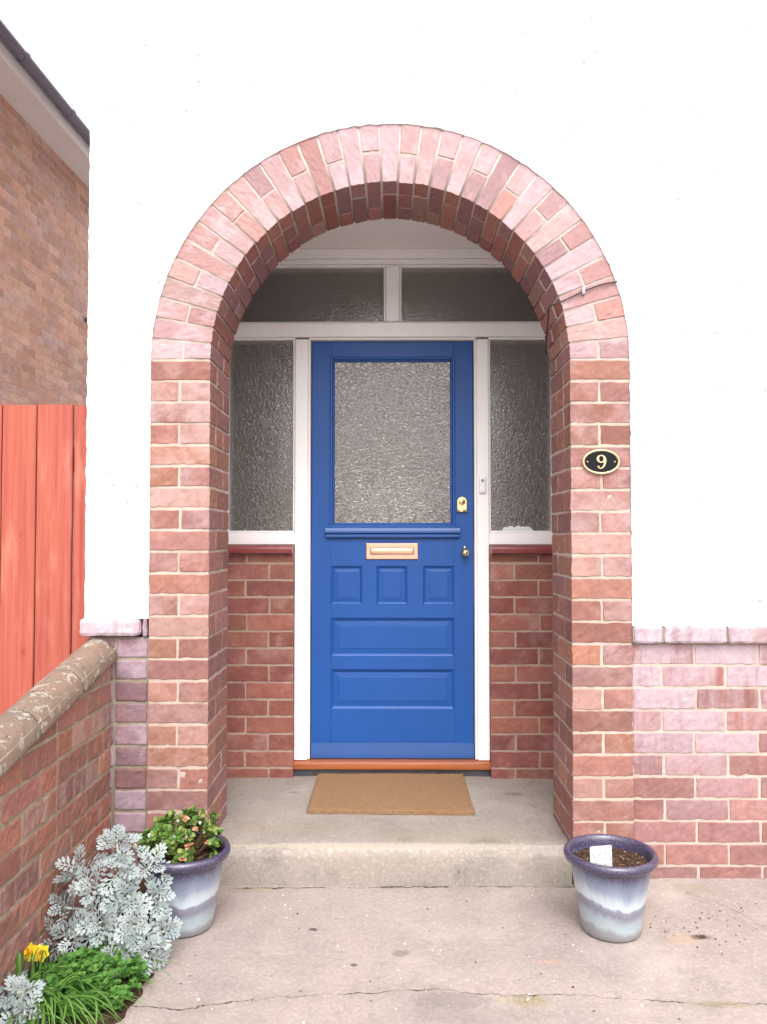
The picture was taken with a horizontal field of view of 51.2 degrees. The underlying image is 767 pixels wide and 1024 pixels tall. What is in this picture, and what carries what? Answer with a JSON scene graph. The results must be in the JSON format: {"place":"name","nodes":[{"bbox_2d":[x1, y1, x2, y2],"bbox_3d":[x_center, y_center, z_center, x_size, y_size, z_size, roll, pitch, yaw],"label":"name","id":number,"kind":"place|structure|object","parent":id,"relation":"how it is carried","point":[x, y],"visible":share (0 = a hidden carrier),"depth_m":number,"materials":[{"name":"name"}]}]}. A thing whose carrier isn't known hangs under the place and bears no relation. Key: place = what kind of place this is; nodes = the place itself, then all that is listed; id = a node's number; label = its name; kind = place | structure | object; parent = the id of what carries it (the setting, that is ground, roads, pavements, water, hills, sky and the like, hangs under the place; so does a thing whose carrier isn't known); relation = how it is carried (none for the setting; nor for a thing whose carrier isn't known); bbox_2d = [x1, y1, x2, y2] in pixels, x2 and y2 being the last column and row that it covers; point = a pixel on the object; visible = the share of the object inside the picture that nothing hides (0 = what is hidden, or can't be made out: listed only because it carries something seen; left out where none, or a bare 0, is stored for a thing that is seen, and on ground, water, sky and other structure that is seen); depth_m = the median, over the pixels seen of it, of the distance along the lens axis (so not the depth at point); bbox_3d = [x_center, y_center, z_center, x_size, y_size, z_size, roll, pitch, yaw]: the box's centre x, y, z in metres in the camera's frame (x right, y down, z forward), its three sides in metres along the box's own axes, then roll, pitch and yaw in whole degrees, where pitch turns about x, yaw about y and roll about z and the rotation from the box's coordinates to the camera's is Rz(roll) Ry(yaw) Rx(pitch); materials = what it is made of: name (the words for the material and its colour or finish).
{"place":"outdoors","nodes":[
{"label":"outdoors","id":0,"kind":"place"},
{"bbox_2d":[0,20,89,613],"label":"neighbouring house","id":1,"kind":"structure","parent":0,"point":[44,190],"depth_m":7.11,"materials":[{"name":"brown brick"}]},
{"bbox_2d":[0,0,91,129],"label":"sky","id":2,"kind":"structure","parent":0,"point":[56,34],"materials":[{"name":"white"}]},
{"bbox_2d":[116,878,766,1023],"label":"concrete path","id":3,"kind":"structure","parent":0,"point":[240,948],"depth_m":2.27,"materials":[{"name":"beige concrete"}]},
{"bbox_2d":[0,878,154,1023],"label":"soil","id":4,"kind":"structure","parent":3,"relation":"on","point":[143,888],"depth_m":2.12,"materials":[{"name":"brown soil"}]},
{"bbox_2d":[0,970,48,1023],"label":"silver ragwort","id":5,"kind":"object","parent":4,"relation":"on","point":[21,992],"visible":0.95,"depth_m":1.95,"materials":[{"name":"plant"}]},
{"bbox_2d":[23,942,53,978],"bbox_3d":[-0.907,1.197,2.103,0.075,0.119,0.053,1,-2,-17],"label":"daffodil","id":6,"kind":"object","parent":4,"relation":"on","point":[30,949],"visible":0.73,"depth_m":2.10,"materials":[{"name":"yellow plant"}]},
{"bbox_2d":[17,943,150,1016],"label":"green weeds","id":7,"kind":"object","parent":4,"relation":"on","point":[83,957],"visible":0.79,"depth_m":2.08,"materials":[{"name":"green plant"}]},
{"bbox_2d":[5,940,163,1023],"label":"strap leaved clump","id":8,"kind":"object","parent":4,"relation":"on","point":[45,1006],"visible":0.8,"depth_m":1.97,"materials":[{"name":"green plant"}]},
{"bbox_2d":[41,824,182,977],"bbox_3d":[-0.765,1.095,2.280,0.389,0.346,0.311,0,-2,0],"label":"silver ragwort","id":9,"kind":"object","parent":4,"relation":"on","point":[120,928],"visible":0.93,"depth_m":2.25,"materials":[{"name":"plant"}]},
{"bbox_2d":[105,952,182,991],"bbox_3d":[-0.633,1.234,2.128,0.179,0.046,0.221,0,-2,0],"label":"grass tuft","id":10,"kind":"object","parent":3,"relation":"on","point":[147,976],"visible":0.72,"depth_m":2.13,"materials":[{"name":"green plant"}]},
{"bbox_2d":[137,831,230,938],"bbox_3d":[-0.616,1.156,2.475,0.282,0.239,0.282,0,-2,0],"label":"plant pot","id":11,"kind":"object","parent":3,"relation":"on","point":[194,885],"visible":0.53,"depth_m":2.38,"materials":[{"name":"ceramic"}]},
{"bbox_2d":[133,805,223,869],"bbox_3d":[-0.631,0.999,2.483,0.275,0.179,0.232,0,-2,0],"label":"azalea","id":12,"kind":"object","parent":11,"relation":"on","point":[178,838],"visible":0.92,"depth_m":2.46,"materials":[{"name":"green plant"}]},
{"bbox_2d":[208,890,763,1011],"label":"soil crumbs","id":13,"kind":"object","parent":3,"relation":"on","point":[650,927],"visible":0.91,"depth_m":2.43,"materials":[{"name":"brown soil"}]},
{"bbox_2d":[563,834,658,942],"bbox_3d":[0.696,1.155,2.450,0.282,0.239,0.282,0,-2,0],"label":"plant pot","id":14,"kind":"object","parent":3,"relation":"on","point":[612,899],"visible":0.84,"depth_m":2.37,"materials":[{"name":"ceramic"}]},
{"bbox_2d":[590,845,611,865],"bbox_3d":[0.649,1.039,2.386,0.072,0.095,0.015,0,-2,-2],"label":"plant tag","id":15,"kind":"object","parent":14,"relation":"on","point":[600,855],"visible":0.65,"depth_m":2.38,"materials":[{"name":"plastic"}]},
{"bbox_2d":[196,894,750,1022],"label":"paint flakes","id":16,"kind":"object","parent":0,"point":[468,979],"visible":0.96,"depth_m":2.22,"materials":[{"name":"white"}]},
{"label":"ground","id":17,"kind":"structure","parent":0,"visible":0},
{"bbox_2d":[0,404,87,714],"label":"fence","id":18,"kind":"object","parent":17,"relation":"on","point":[43,451],"visible":0.45,"depth_m":3.01,"materials":[{"name":"red wood"}]},
{"bbox_2d":[0,638,116,1012],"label":"garden wall","id":19,"kind":"structure","parent":17,"relation":"on","point":[55,736],"depth_m":2.30,"materials":[{"name":"brick"}]},
{"bbox_2d":[80,0,766,886],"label":"house","id":20,"kind":"structure","parent":17,"relation":"on","point":[354,504],"depth_m":2.84,"materials":[{"name":"paint"}]},
{"bbox_2d":[306,773,475,814],"bbox_3d":[0.029,1.174,3.350,0.669,0.019,0.507,0,-2,0],"label":"doormat","id":21,"kind":"object","parent":20,"relation":"on","point":[410,794],"visible":1,"depth_m":3.30,"materials":[{"name":"beige wicker"}]},
{"bbox_2d":[311,342,473,757],"bbox_3d":[0.041,0.167,3.700,0.748,1.923,0.091,0,-2,0],"label":"front door","id":22,"kind":"structure","parent":20,"relation":"in","point":[392,640],"depth_m":3.70,"materials":[{"name":"blue wood"}]},
{"bbox_2d":[546,281,617,353],"bbox_3d":[0.655,-0.711,2.881,0.175,0.202,0.323,1,-2,-39],"label":"cable","id":23,"kind":"object","parent":20,"relation":"attached to","point":[583,290],"visible":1,"depth_m":2.81,"materials":[{"name":"pink plastic"}]},
{"bbox_2d":[582,449,619,474],"bbox_3d":[0.760,-0.175,2.794,0.132,0.089,0.010,0,-2,0],"label":"house number plaque","id":24,"kind":"object","parent":20,"relation":"attached to","point":[600,461],"visible":1,"depth_m":2.79,"materials":[{"name":"black metal"}]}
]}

